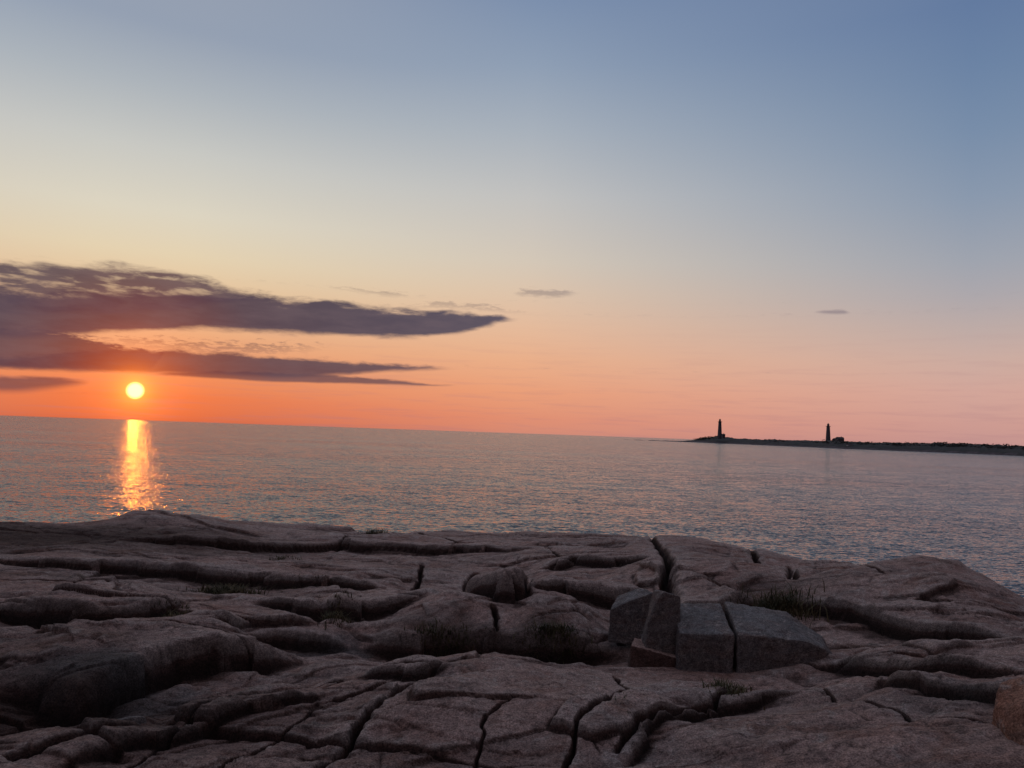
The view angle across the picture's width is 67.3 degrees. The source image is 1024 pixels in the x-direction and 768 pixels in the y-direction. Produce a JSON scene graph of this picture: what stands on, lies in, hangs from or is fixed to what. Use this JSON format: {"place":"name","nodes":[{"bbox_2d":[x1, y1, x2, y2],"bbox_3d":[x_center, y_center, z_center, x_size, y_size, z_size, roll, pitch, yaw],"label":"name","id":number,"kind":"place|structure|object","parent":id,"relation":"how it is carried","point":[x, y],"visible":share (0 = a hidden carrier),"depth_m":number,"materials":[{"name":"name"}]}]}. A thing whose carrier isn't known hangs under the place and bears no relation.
{"place":"outdoors","nodes":[
{"label":"outdoors","id":0,"kind":"place"},
{"bbox_2d":[0,509,1023,767],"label":"rocky shore","id":1,"kind":"structure","parent":0,"point":[920,665],"depth_m":7.75,"materials":[{"name":"stone"}]},
{"bbox_2d":[120,716,146,724],"bbox_3d":[-2.969,2.703,5.799,0.412,0.413,0.332,3,-4,-11],"label":"angular stone","id":2,"kind":"object","parent":1,"relation":"on","point":[139,720],"visible":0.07,"depth_m":5.81,"materials":[{"name":"grey stone"}]},
{"bbox_2d":[154,591,200,616],"bbox_3d":[-4.033,2.688,9.138,0.558,0.349,0.897,2,-4,0],"label":"grass tuft","id":3,"kind":"object","parent":1,"relation":"on","point":[170,614],"visible":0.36,"depth_m":9.19,"materials":[{"name":"green plant"}]},
{"bbox_2d":[178,581,276,595],"bbox_3d":[-4.229,3.046,11.350,1.418,0.228,0.889,1,-4,11],"label":"grass tuft","id":4,"kind":"object","parent":1,"relation":"on","point":[225,590],"visible":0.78,"depth_m":11.30,"materials":[{"name":"green plant"}]},
{"bbox_2d":[269,554,301,560],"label":"grass tuft","id":5,"kind":"object","parent":1,"relation":"on","point":[281,558],"visible":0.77,"depth_m":14.72,"materials":[{"name":"green plant"}]},
{"bbox_2d":[264,574,364,592],"bbox_3d":[-3.079,3.187,12.061,1.684,0.374,1.038,2,-4,0],"label":"grass tuft","id":6,"kind":"object","parent":1,"relation":"on","point":[309,579],"visible":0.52,"depth_m":12.13,"materials":[{"name":"plant"}]},
{"bbox_2d":[317,591,358,629],"bbox_3d":[-2.226,2.852,9.741,0.615,0.443,0.890,3,-4,-23],"label":"grass tuft","id":7,"kind":"object","parent":1,"relation":"on","point":[333,615],"visible":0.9,"depth_m":9.68,"materials":[{"name":"green plant"}]},
{"bbox_2d":[358,527,394,533],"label":"grass tuft","id":8,"kind":"object","parent":1,"relation":"on","point":[372,531],"visible":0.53,"depth_m":18.85,"materials":[{"name":"plant"}]},
{"bbox_2d":[404,615,485,656],"bbox_3d":[-0.702,3.115,9.105,1.114,0.631,0.698,0,-4,27],"label":"grass tuft","id":9,"kind":"object","parent":1,"relation":"on","point":[435,633],"visible":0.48,"depth_m":9.16,"materials":[{"name":"green plant"}]},
{"bbox_2d":[511,615,597,663],"bbox_3d":[0.473,3.119,9.142,1.063,0.586,0.574,1,-4,12],"label":"grass tuft","id":10,"kind":"object","parent":1,"relation":"on","point":[556,628],"visible":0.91,"depth_m":9.18,"materials":[{"name":"green plant"}]},
{"bbox_2d":[608,588,652,644],"bbox_3d":[1.453,2.812,9.348,0.546,0.612,0.358,1,-4,8],"label":"leaning stone","id":11,"kind":"object","parent":1,"relation":"on","point":[629,613],"visible":0.73,"depth_m":9.23,"materials":[{"name":"grey stone"}]},
{"bbox_2d":[628,638,675,667],"bbox_3d":[1.583,3.102,8.556,0.605,0.461,0.324,2,-4,0],"label":"wedge stone","id":12,"kind":"object","parent":1,"relation":"on","point":[641,654],"visible":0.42,"depth_m":8.43,"materials":[{"name":"stone"}]},
{"bbox_2d":[641,590,680,654],"bbox_3d":[1.685,2.733,8.678,0.480,0.808,0.348,2,-4,-5],"label":"upright stone","id":13,"kind":"object","parent":1,"relation":"on","point":[661,622],"visible":0.66,"depth_m":8.54,"materials":[{"name":"grey stone"}]},
{"bbox_2d":[675,603,734,672],"bbox_3d":[2.122,2.900,8.686,0.626,0.692,0.843,2,-4,4],"label":"granite block","id":14,"kind":"object","parent":1,"relation":"on","point":[705,638],"depth_m":8.31,"materials":[{"name":"grey stone"}]},
{"bbox_2d":[696,676,764,709],"bbox_3d":[2.017,2.850,7.168,0.633,0.330,0.979,2,-4,0],"label":"grass tuft","id":15,"kind":"object","parent":1,"relation":"on","point":[726,686],"visible":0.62,"depth_m":7.08,"materials":[{"name":"green plant"}]},
{"bbox_2d":[724,601,831,672],"bbox_3d":[2.998,2.916,8.621,1.133,0.721,0.875,2,-4,4],"label":"granite block","id":16,"kind":"object","parent":1,"relation":"on","point":[766,639],"depth_m":8.28,"materials":[{"name":"grey stone"}]},
{"bbox_2d":[728,578,834,625],"bbox_3d":[3.494,2.927,10.193,1.433,0.752,1.191,0,-4,26],"label":"grass tuft","id":17,"kind":"object","parent":1,"relation":"on","point":[782,603],"visible":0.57,"depth_m":10.21,"materials":[{"name":"green plant"}]},
{"bbox_2d":[992,677,1023,744],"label":"pink boulder","id":18,"kind":"object","parent":1,"relation":"on","point":[1008,717],"visible":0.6,"depth_m":5.14,"materials":[{"name":"stone"}]},
{"bbox_2d":[0,415,1023,597],"bbox_3d":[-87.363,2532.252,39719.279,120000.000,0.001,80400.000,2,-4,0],"label":"sea","id":19,"kind":"structure","parent":0,"point":[858,506],"depth_m":102.43,"materials":[{"name":"grey liquid"}]},
{"bbox_2d":[0,0,1023,445],"label":"sky","id":20,"kind":"structure","parent":0,"point":[672,219],"materials":[{"name":"blue"}]},
{"bbox_2d":[673,437,1023,455],"bbox_3d":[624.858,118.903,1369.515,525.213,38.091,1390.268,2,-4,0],"label":"island","id":21,"kind":"structure","parent":0,"point":[1015,451],"depth_m":1226.62,"materials":[{"name":"black stone"}]},
{"bbox_2d":[717,419,721,438],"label":"lighthouse","id":22,"kind":"object","parent":21,"relation":"on","point":[719,430],"visible":1,"depth_m":1635.68,"materials":[{"name":"stone"}]},
{"bbox_2d":[826,423,830,439],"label":"lighthouse","id":23,"kind":"object","parent":21,"relation":"on","point":[828,426],"visible":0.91,"depth_m":1465.48,"materials":[{"name":"stone"}]},
{"bbox_2d":[694,436,1023,448],"bbox_3d":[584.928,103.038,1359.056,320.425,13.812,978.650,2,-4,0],"label":"scrub","id":24,"kind":"object","parent":21,"relation":"on","point":[961,444],"visible":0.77,"depth_m":1218.40,"materials":[{"name":"green plant"}]}
]}

